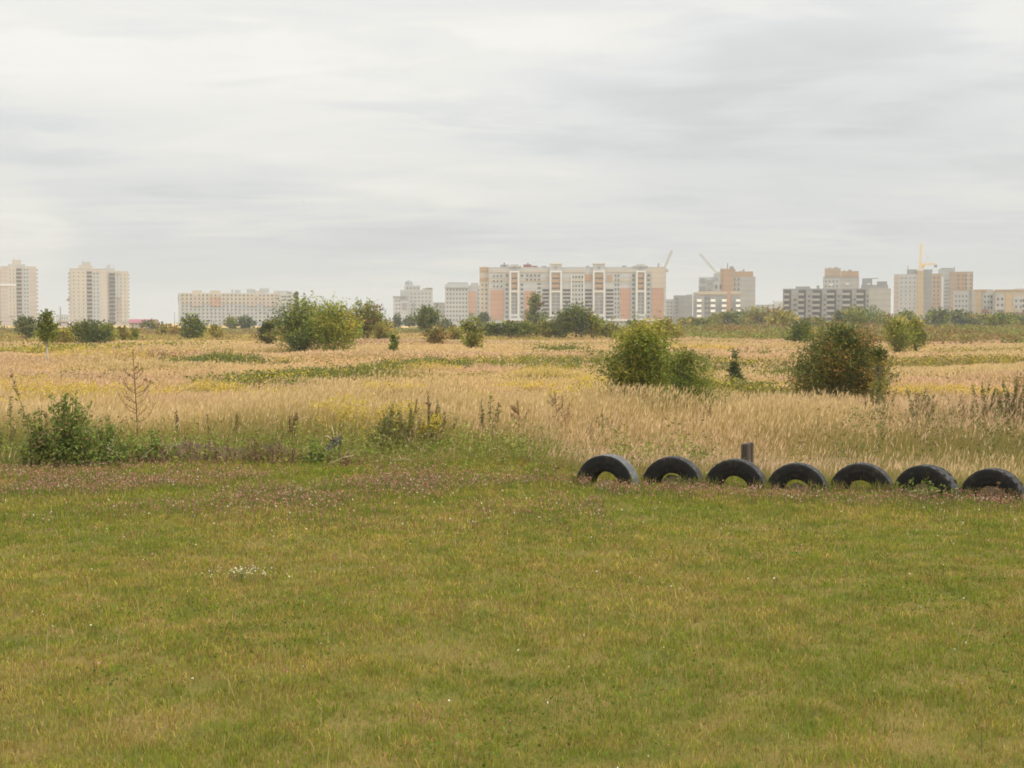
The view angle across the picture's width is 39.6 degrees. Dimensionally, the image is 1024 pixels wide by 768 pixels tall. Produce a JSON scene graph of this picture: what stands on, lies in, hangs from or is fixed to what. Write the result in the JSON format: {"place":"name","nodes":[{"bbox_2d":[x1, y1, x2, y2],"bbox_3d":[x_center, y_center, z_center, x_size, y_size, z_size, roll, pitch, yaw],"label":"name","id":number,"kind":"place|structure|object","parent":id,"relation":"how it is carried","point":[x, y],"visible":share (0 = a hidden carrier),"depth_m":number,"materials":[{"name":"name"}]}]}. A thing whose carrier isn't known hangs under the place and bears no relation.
{"place":"outdoors","nodes":[
{"label":"outdoors","id":0,"kind":"place"},
{"bbox_2d":[0,258,37,325],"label":"apartment tower","id":1,"kind":"structure","parent":0,"point":[18,291],"depth_m":1148.00,"materials":[{"name":"beige concrete"}]},
{"bbox_2d":[67,262,129,325],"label":"apartment tower","id":2,"kind":"structure","parent":0,"point":[99,294],"depth_m":1147.66,"materials":[{"name":"white concrete"}]},
{"bbox_2d":[393,280,432,325],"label":"apartment building","id":3,"kind":"structure","parent":0,"point":[409,299],"depth_m":1049.84,"materials":[{"name":"grey concrete"}]},
{"bbox_2d":[0,323,1023,767],"bbox_3d":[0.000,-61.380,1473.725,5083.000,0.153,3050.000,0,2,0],"label":"ground","id":4,"kind":"structure","parent":0,"point":[642,747],"depth_m":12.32,"materials":[{"name":"green plant"}]},
{"bbox_2d":[0,396,18,450],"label":"weed stalk","id":5,"kind":"object","parent":4,"relation":"on","point":[14,429],"visible":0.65,"depth_m":30.23,"materials":[{"name":"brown plant"}]},
{"bbox_2d":[10,314,37,339],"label":"round tree","id":6,"kind":"object","parent":4,"relation":"on","point":[24,325],"visible":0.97,"depth_m":202.37,"materials":[{"name":"green plant"}]},
{"bbox_2d":[9,374,53,466],"bbox_3d":[-9.546,0.724,28.503,0.595,1.924,1.095,0,3,11],"label":"thistle clump","id":7,"kind":"object","parent":4,"relation":"on","point":[45,416],"visible":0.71,"depth_m":28.10,"materials":[{"name":"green plant"}]},
{"bbox_2d":[33,308,61,359],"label":"slim tree","id":8,"kind":"object","parent":4,"relation":"on","point":[47,331],"visible":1,"depth_m":88.83,"materials":[{"name":"green plant"}]},
{"bbox_2d":[48,327,76,343],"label":"field shrub","id":9,"kind":"object","parent":4,"relation":"on","point":[67,337],"visible":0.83,"depth_m":158.63,"materials":[{"name":"green plant"}]},
{"bbox_2d":[0,388,134,467],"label":"nettle clump","id":10,"kind":"object","parent":4,"relation":"on","point":[69,440],"visible":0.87,"depth_m":28.30,"materials":[{"name":"green plant"}]},
{"bbox_2d":[61,318,113,342],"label":"field bush","id":11,"kind":"object","parent":4,"relation":"on","point":[87,333],"visible":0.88,"depth_m":165.78,"materials":[{"name":"green plant"}]},
{"bbox_2d":[85,413,138,464],"bbox_3d":[-8.333,1.097,29.201,1.395,1.095,1.573,0,2,0],"label":"nettle clump","id":12,"kind":"object","parent":4,"relation":"on","point":[107,437],"visible":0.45,"depth_m":29.16,"materials":[{"name":"green plant"}]},
{"bbox_2d":[117,349,154,435],"bbox_3d":[-8.194,0.385,31.092,0.820,2.281,0.307,0,3,-8],"label":"dock plant","id":13,"kind":"object","parent":4,"relation":"on","point":[135,392],"visible":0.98,"depth_m":31.07,"materials":[{"name":"brown plant"}]},
{"bbox_2d":[123,424,177,462],"bbox_3d":[-7.611,1.235,29.395,1.600,0.808,1.264,0,2,0],"label":"nettle clump","id":14,"kind":"object","parent":4,"relation":"on","point":[156,441],"visible":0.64,"depth_m":29.31,"materials":[{"name":"green plant"}]},
{"bbox_2d":[138,319,162,329],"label":"tree","id":15,"kind":"object","parent":4,"relation":"on","point":[152,323],"visible":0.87,"depth_m":428.71,"materials":[{"name":"green plant"}]},
{"bbox_2d":[154,323,183,335],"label":"field shrub","id":16,"kind":"object","parent":4,"relation":"on","point":[162,329],"visible":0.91,"depth_m":280.33,"materials":[{"name":"green plant"}]},
{"bbox_2d":[176,311,209,338],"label":"field bush","id":17,"kind":"object","parent":4,"relation":"on","point":[195,328],"visible":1,"depth_m":227.76,"materials":[{"name":"green plant"}]},
{"bbox_2d":[158,436,228,462],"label":"dead weeds","id":18,"kind":"object","parent":4,"relation":"on","point":[204,455],"visible":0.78,"depth_m":28.87,"materials":[{"name":"brown plant"}]},
{"bbox_2d":[139,441,262,461],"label":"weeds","id":19,"kind":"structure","parent":4,"relation":"on","point":[196,446],"depth_m":29.52,"materials":[{"name":"brown plant"}]},
{"bbox_2d":[206,321,227,337],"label":"field shrub","id":20,"kind":"object","parent":4,"relation":"on","point":[212,330],"visible":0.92,"depth_m":243.05,"materials":[{"name":"green plant"}]},
{"bbox_2d":[186,434,259,462],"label":"dead weeds","id":21,"kind":"object","parent":4,"relation":"on","point":[215,454],"visible":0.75,"depth_m":28.75,"materials":[{"name":"brown plant"}]},
{"bbox_2d":[220,314,240,328],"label":"tree","id":22,"kind":"object","parent":4,"relation":"on","point":[232,322],"visible":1,"depth_m":455.70,"materials":[{"name":"green plant"}]},
{"bbox_2d":[178,288,298,325],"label":"apartment block","id":23,"kind":"structure","parent":4,"relation":"on","point":[217,307],"depth_m":997.37,"materials":[{"name":"white concrete"}]},
{"bbox_2d":[182,296,294,324],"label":"window","id":24,"kind":"structure","parent":23,"relation":"in","point":[281,296],"depth_m":999.55,"materials":[{"name":"clear glass"}]},
{"bbox_2d":[237,314,257,328],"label":"tree","id":25,"kind":"object","parent":4,"relation":"on","point":[244,322],"visible":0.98,"depth_m":456.09,"materials":[{"name":"green plant"}]},
{"bbox_2d":[231,435,277,465],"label":"dead weeds","id":26,"kind":"object","parent":4,"relation":"on","point":[245,456],"visible":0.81,"depth_m":28.86,"materials":[{"name":"brown plant"}]},
{"bbox_2d":[254,316,277,343],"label":"field bush","id":27,"kind":"object","parent":4,"relation":"on","point":[265,327],"visible":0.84,"depth_m":165.57,"materials":[{"name":"green plant"}]},
{"bbox_2d":[251,434,296,464],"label":"dead weeds","id":28,"kind":"object","parent":4,"relation":"on","point":[281,454],"visible":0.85,"depth_m":28.73,"materials":[{"name":"brown plant"}]},
{"bbox_2d":[260,291,331,352],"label":"leafy tree","id":29,"kind":"object","parent":4,"relation":"on","point":[294,322],"visible":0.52,"depth_m":120.89,"materials":[{"name":"green plant"}]},
{"bbox_2d":[283,324,314,352],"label":"field shrub","id":30,"kind":"object","parent":4,"relation":"on","point":[301,343],"visible":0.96,"depth_m":117.69,"materials":[{"name":"green plant"}]},
{"bbox_2d":[296,434,336,463],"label":"nettle clump","id":31,"kind":"object","parent":4,"relation":"on","point":[314,456],"visible":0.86,"depth_m":28.94,"materials":[{"name":"green plant"}]},
{"bbox_2d":[293,291,367,351],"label":"leafy tree","id":32,"kind":"object","parent":4,"relation":"on","point":[335,322],"visible":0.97,"depth_m":117.12,"materials":[{"name":"green plant"}]},
{"bbox_2d":[322,423,341,456],"bbox_3d":[-3.786,1.232,29.706,0.482,0.838,0.283,0,2,0],"label":"leaning stump","id":33,"kind":"object","parent":4,"relation":"on","point":[334,439],"visible":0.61,"depth_m":29.64,"materials":[{"name":"grey wood"}]},
{"bbox_2d":[345,297,388,339],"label":"leafy tree","id":34,"kind":"object","parent":4,"relation":"on","point":[373,317],"visible":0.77,"depth_m":191.55,"materials":[{"name":"green plant"}]},
{"bbox_2d":[372,321,395,339],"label":"field shrub","id":35,"kind":"object","parent":4,"relation":"on","point":[380,333],"visible":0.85,"depth_m":182.27,"materials":[{"name":"green plant"}]},
{"bbox_2d":[387,331,399,350],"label":"sapling","id":36,"kind":"object","parent":4,"relation":"on","point":[394,343],"visible":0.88,"depth_m":121.61,"materials":[{"name":"green plant"}]},
{"bbox_2d":[362,403,430,454],"bbox_3d":[-2.517,0.950,30.688,1.473,1.190,1.134,-1,3,-16],"label":"wormwood","id":37,"kind":"object","parent":4,"relation":"on","point":[384,424],"visible":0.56,"depth_m":30.53,"materials":[{"name":"green plant"}]},
{"bbox_2d":[355,399,467,450],"bbox_3d":[-2.203,0.881,31.299,2.533,1.247,1.110,0,2,0],"label":"goldenrod clump","id":38,"kind":"object","parent":4,"relation":"on","point":[411,416],"visible":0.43,"depth_m":31.15,"materials":[{"name":"green plant"}]},
{"bbox_2d":[405,304,445,332],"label":"round tree","id":39,"kind":"object","parent":4,"relation":"on","point":[429,316],"visible":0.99,"depth_m":280.03,"materials":[{"name":"green plant"}]},
{"bbox_2d":[419,325,451,343],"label":"field shrub","id":40,"kind":"object","parent":4,"relation":"on","point":[437,335],"visible":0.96,"depth_m":158.50,"materials":[{"name":"green plant"}]},
{"bbox_2d":[446,326,464,339],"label":"field shrub","id":41,"kind":"object","parent":4,"relation":"on","point":[457,333],"visible":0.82,"depth_m":191.96,"materials":[{"name":"green plant"}]},
{"bbox_2d":[444,282,479,326],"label":"apartment block","id":42,"kind":"structure","parent":4,"relation":"on","point":[462,300],"depth_m":898.55,"materials":[{"name":"concrete"}]},
{"bbox_2d":[456,313,486,347],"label":"field bush","id":43,"kind":"object","parent":4,"relation":"on","point":[473,338],"visible":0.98,"depth_m":134.97,"materials":[{"name":"green plant"}]},
{"bbox_2d":[476,395,500,445],"bbox_3d":[-0.513,0.868,32.638,0.673,1.266,0.586,1,3,13],"label":"wormwood","id":44,"kind":"object","parent":4,"relation":"on","point":[496,415],"visible":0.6,"depth_m":32.71,"materials":[{"name":"green plant"}]},
{"bbox_2d":[478,320,504,337],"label":"hedge bush","id":45,"kind":"object","parent":4,"relation":"on","point":[489,328],"visible":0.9,"depth_m":242.93,"materials":[{"name":"green plant"}]},
{"bbox_2d":[0,342,1009,424],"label":"goldenrod","id":46,"kind":"object","parent":4,"relation":"on","point":[140,388],"visible":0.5,"depth_m":49.70,"materials":[{"name":"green plant"}]},
{"bbox_2d":[493,319,521,338],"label":"hedge bush","id":47,"kind":"object","parent":4,"relation":"on","point":[508,327],"visible":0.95,"depth_m":242.93,"materials":[{"name":"green plant"}]},
{"bbox_2d":[4,459,1013,767],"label":"white flowers","id":48,"kind":"object","parent":4,"relation":"on","point":[372,567],"visible":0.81,"depth_m":16.00,"materials":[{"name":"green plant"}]},
{"bbox_2d":[0,334,1023,475],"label":"meadow weeds","id":49,"kind":"object","parent":4,"relation":"on","point":[733,383],"visible":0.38,"depth_m":55.22,"materials":[{"name":"beige plant"}]},
{"bbox_2d":[0,321,1023,344],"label":"weedy scrub","id":50,"kind":"object","parent":4,"relation":"on","point":[1009,333],"visible":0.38,"depth_m":234.99,"materials":[{"name":"green plant"}]},
{"bbox_2d":[0,454,1023,766],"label":"clover flowers","id":51,"kind":"object","parent":4,"relation":"on","point":[282,494],"visible":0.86,"depth_m":23.34,"materials":[{"name":"pink plant"}]},
{"bbox_2d":[0,336,1023,478],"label":"grass seed heads","id":52,"kind":"object","parent":4,"relation":"on","point":[452,349],"depth_m":40.71,"materials":[{"name":"beige plant"}]},
{"bbox_2d":[512,318,536,337],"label":"hedge bush","id":53,"kind":"object","parent":4,"relation":"on","point":[526,328],"visible":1,"depth_m":242.90,"materials":[{"name":"green plant"}]},
{"bbox_2d":[519,291,551,328],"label":"cone tree","id":54,"kind":"object","parent":4,"relation":"on","point":[535,304],"visible":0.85,"depth_m":404.93,"materials":[{"name":"green plant"}]},
{"bbox_2d":[531,318,555,337],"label":"hedge bush","id":55,"kind":"object","parent":4,"relation":"on","point":[542,326],"visible":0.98,"depth_m":242.71,"materials":[{"name":"green plant"}]},
{"bbox_2d":[548,300,594,338],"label":"dark tree","id":56,"kind":"object","parent":4,"relation":"on","point":[572,320],"visible":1,"depth_m":227.25,"materials":[{"name":"green plant"}]},
{"bbox_2d":[480,263,665,326],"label":"apartment block","id":57,"kind":"structure","parent":4,"relation":"on","point":[608,293],"depth_m":797.94,"materials":[{"name":"beige concrete"}]},
{"bbox_2d":[582,310,607,338],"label":"field bush","id":58,"kind":"object","parent":4,"relation":"on","point":[594,325],"visible":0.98,"depth_m":227.58,"materials":[{"name":"green plant"}]},
{"bbox_2d":[577,454,638,485],"bbox_3d":[1.710,1.835,25.479,1.157,1.157,0.307,25,14,26],"label":"half buried tyre","id":59,"kind":"object","parent":4,"relation":"on","point":[595,467],"visible":0.43,"depth_m":25.31,"materials":[{"name":"black rubber"}]},
{"bbox_2d":[597,316,624,337],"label":"field shrub","id":60,"kind":"object","parent":4,"relation":"on","point":[611,327],"visible":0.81,"depth_m":227.74,"materials":[{"name":"green plant"}]},
{"bbox_2d":[585,310,691,405],"bbox_3d":[3.707,-0.447,40.508,3.416,3.299,2.936,0,2,1],"label":"bush","id":61,"kind":"object","parent":4,"relation":"on","point":[644,351],"visible":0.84,"depth_m":40.17,"materials":[{"name":"green plant"}]},
{"bbox_2d":[639,316,684,338],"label":"field bush","id":62,"kind":"object","parent":4,"relation":"on","point":[669,327],"visible":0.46,"depth_m":202.38,"materials":[{"name":"green plant"}]},
{"bbox_2d":[643,456,702,484],"bbox_3d":[2.885,1.854,25.480,1.123,1.123,0.298,2,3,23],"label":"half buried tyre","id":63,"kind":"object","parent":4,"relation":"on","point":[658,469],"visible":0.35,"depth_m":25.34,"materials":[{"name":"black rubber"}]},
{"bbox_2d":[648,474,705,491],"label":"nettle clump","id":64,"kind":"object","parent":4,"relation":"on","point":[669,483],"visible":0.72,"depth_m":24.50,"materials":[{"name":"green plant"}]},
{"bbox_2d":[665,294,691,325],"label":"apartment block","id":65,"kind":"structure","parent":4,"relation":"on","point":[677,307],"depth_m":898.72,"materials":[{"name":"grey concrete"}]},
{"bbox_2d":[651,340,739,418],"bbox_3d":[4.828,0.061,37.939,2.481,2.502,2.039,0,2,2],"label":"meadow bush","id":66,"kind":"object","parent":4,"relation":"on","point":[688,380],"visible":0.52,"depth_m":37.80,"materials":[{"name":"green plant"}]},
{"bbox_2d":[693,291,740,324],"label":"apartment block","id":67,"kind":"structure","parent":4,"relation":"on","point":[706,304],"depth_m":778.87,"materials":[{"name":"concrete"}]},
{"bbox_2d":[706,310,742,325],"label":"tree","id":68,"kind":"object","parent":4,"relation":"on","point":[716,318],"visible":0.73,"depth_m":464.19,"materials":[{"name":"green plant"}]},
{"bbox_2d":[726,349,743,380],"bbox_3d":[9.550,-0.592,60.841,0.882,1.783,0.794,0,3,9],"label":"young conifer","id":69,"kind":"object","parent":4,"relation":"on","point":[734,369],"visible":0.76,"depth_m":60.78,"materials":[{"name":"green plant"}]},
{"bbox_2d":[705,458,766,488],"bbox_3d":[3.934,1.877,25.022,1.127,1.127,0.299,8,6,25],"label":"half buried tyre","id":70,"kind":"object","parent":4,"relation":"on","point":[746,471],"visible":0.4,"depth_m":24.87,"materials":[{"name":"black rubber"}]},
{"bbox_2d":[721,307,767,325],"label":"tree","id":71,"kind":"object","parent":4,"relation":"on","point":[739,317],"visible":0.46,"depth_m":463.92,"materials":[{"name":"green plant"}]},
{"bbox_2d":[741,442,753,462],"bbox_3d":[4.469,1.494,26.988,0.257,0.787,0.256,0,2,0],"label":"wooden post","id":72,"kind":"object","parent":4,"relation":"on","point":[747,451],"visible":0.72,"depth_m":26.89,"materials":[{"name":"grey wood"}]},
{"bbox_2d":[741,302,788,326],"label":"tree","id":73,"kind":"object","parent":4,"relation":"on","point":[757,317],"visible":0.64,"depth_m":450.98,"materials":[{"name":"green plant"}]},
{"bbox_2d":[763,306,800,326],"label":"tree","id":74,"kind":"object","parent":4,"relation":"on","point":[783,317],"visible":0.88,"depth_m":388.08,"materials":[{"name":"green plant"}]},
{"bbox_2d":[767,462,827,491],"bbox_3d":[4.959,1.914,24.727,1.094,1.094,0.290,37,16,18],"label":"half buried tyre","id":75,"kind":"object","parent":4,"relation":"on","point":[787,473],"visible":0.45,"depth_m":24.60,"materials":[{"name":"black rubber"}]},
{"bbox_2d":[781,315,815,343],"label":"field shrub","id":76,"kind":"object","parent":4,"relation":"on","point":[799,329],"visible":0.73,"depth_m":151.77,"materials":[{"name":"green plant"}]},
{"bbox_2d":[799,315,835,325],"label":"tree","id":77,"kind":"object","parent":4,"relation":"on","point":[818,319],"visible":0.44,"depth_m":456.82,"materials":[{"name":"green plant"}]},
{"bbox_2d":[783,285,890,325],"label":"apartment block","id":78,"kind":"structure","parent":4,"relation":"on","point":[803,302],"depth_m":819.15,"materials":[{"name":"grey concrete"}]},
{"bbox_2d":[778,312,900,399],"bbox_3d":[11.248,-0.811,48.623,4.300,3.323,3.784,0,3,5],"label":"meadow bush","id":79,"kind":"object","parent":4,"relation":"on","point":[842,363],"visible":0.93,"depth_m":48.16,"materials":[{"name":"green plant"}]},
{"bbox_2d":[830,462,893,490],"bbox_3d":[6.046,1.926,24.582,1.134,1.134,0.301,24,13,23],"label":"half buried tyre","id":80,"kind":"object","parent":4,"relation":"on","point":[866,472],"visible":0.45,"depth_m":24.44,"materials":[{"name":"black rubber"}]},
{"bbox_2d":[840,304,889,326],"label":"tree","id":81,"kind":"object","parent":4,"relation":"on","point":[853,314],"visible":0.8,"depth_m":393.14,"materials":[{"name":"green plant"}]},
{"bbox_2d":[861,278,887,287],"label":"building shell","id":82,"kind":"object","parent":4,"relation":"on","point":[866,282],"visible":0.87,"depth_m":949.09,"materials":[{"name":"grey concrete"}]},
{"bbox_2d":[862,345,890,401],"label":"meadow bush","id":83,"kind":"object","parent":4,"relation":"on","point":[880,354],"visible":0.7,"depth_m":46.73,"materials":[{"name":"green plant"}]},
{"bbox_2d":[863,377,896,430],"bbox_3d":[9.243,0.579,36.068,0.932,1.568,1.057,1,3,28],"label":"wormwood","id":84,"kind":"object","parent":4,"relation":"on","point":[877,400],"visible":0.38,"depth_m":36.11,"materials":[{"name":"brown plant"}]},
{"bbox_2d":[877,314,918,353],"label":"field shrub","id":85,"kind":"object","parent":4,"relation":"on","point":[898,342],"visible":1,"depth_m":121.38,"materials":[{"name":"green plant"}]},
{"bbox_2d":[903,315,930,351],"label":"field shrub","id":86,"kind":"object","parent":4,"relation":"on","point":[915,323],"visible":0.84,"depth_m":125.48,"materials":[{"name":"green plant"}]},
{"bbox_2d":[900,387,936,435],"bbox_3d":[10.021,0.747,35.029,1.086,1.351,0.966,-1,3,-18],"label":"wormwood","id":87,"kind":"object","parent":4,"relation":"on","point":[915,399],"visible":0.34,"depth_m":34.84,"materials":[{"name":"brown plant"}]},
{"bbox_2d":[894,477,957,500],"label":"nettle clump","id":88,"kind":"object","parent":4,"relation":"on","point":[926,491],"visible":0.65,"depth_m":23.35,"materials":[{"name":"green plant"}]},
{"bbox_2d":[895,464,960,496],"bbox_3d":[6.997,1.941,24.017,1.161,1.161,0.308,-1,1,43],"label":"half buried tyre","id":89,"kind":"object","parent":4,"relation":"on","point":[936,475],"visible":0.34,"depth_m":23.82,"materials":[{"name":"black rubber"}]},
{"bbox_2d":[919,306,953,325],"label":"tree","id":90,"kind":"object","parent":4,"relation":"on","point":[935,315],"visible":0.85,"depth_m":447.21,"materials":[{"name":"green plant"}]},
{"bbox_2d":[947,308,982,325],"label":"tree","id":91,"kind":"object","parent":4,"relation":"on","point":[963,318],"visible":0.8,"depth_m":451.67,"materials":[{"name":"green plant"}]},
{"bbox_2d":[953,289,992,323],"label":"apartment block","id":92,"kind":"structure","parent":4,"relation":"on","point":[978,301],"depth_m":818.91,"materials":[{"name":"white concrete"}]},
{"bbox_2d":[963,381,1000,435],"bbox_3d":[11.607,0.670,34.978,1.445,1.511,1.095,0,2,0],"label":"wormwood","id":93,"kind":"object","parent":4,"relation":"on","point":[983,400],"visible":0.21,"depth_m":34.98,"materials":[{"name":"brown plant"}]},
{"bbox_2d":[961,468,1023,499],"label":"half buried tyre","id":94,"kind":"object","parent":4,"relation":"on","point":[982,478],"visible":0.45,"depth_m":23.46,"materials":[{"name":"black rubber"}]},
{"bbox_2d":[967,481,1019,503],"bbox_3d":[7.866,1.762,23.129,0.784,0.369,0.730,-1,3,-29],"label":"rust sorrel","id":95,"kind":"object","parent":4,"relation":"on","point":[998,489],"visible":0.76,"depth_m":23.14,"materials":[{"name":"brown plant"}]},
{"bbox_2d":[983,309,1020,326],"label":"tree","id":96,"kind":"object","parent":4,"relation":"on","point":[1002,316],"visible":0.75,"depth_m":380.17,"materials":[{"name":"green plant"}]},
{"bbox_2d":[983,376,1023,434],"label":"wormwood","id":97,"kind":"object","parent":4,"relation":"on","point":[1007,394],"visible":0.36,"depth_m":33.98,"materials":[{"name":"brown plant"}]},
{"bbox_2d":[993,288,1023,321],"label":"apartment block","id":98,"kind":"structure","parent":4,"relation":"on","point":[1010,300],"depth_m":799.09,"materials":[{"name":"white concrete"}]},
{"bbox_2d":[0,327,1023,487],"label":"meadow grass","id":99,"kind":"structure","parent":0,"point":[460,454],"depth_m":33.36,"materials":[{"name":"beige plant"}]},
{"bbox_2d":[0,0,1023,322],"label":"sky","id":100,"kind":"structure","parent":0,"point":[178,146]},
{"bbox_2d":[699,263,754,317],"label":"apartment tower","id":101,"kind":"structure","parent":0,"point":[731,279],"depth_m":847.43,"materials":[{"name":"beige concrete"}]},
{"bbox_2d":[823,267,858,288],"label":"apartment tower","id":102,"kind":"structure","parent":0,"point":[836,277],"depth_m":947.86,"materials":[{"name":"concrete"}]},
{"bbox_2d":[894,266,940,325],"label":"apartment tower","id":103,"kind":"structure","parent":0,"point":[918,293],"depth_m":897.89,"materials":[{"name":"white concrete"}]},
{"bbox_2d":[938,266,972,324],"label":"apartment tower","id":104,"kind":"structure","parent":0,"point":[952,280],"depth_m":928.97,"materials":[{"name":"white concrete"}]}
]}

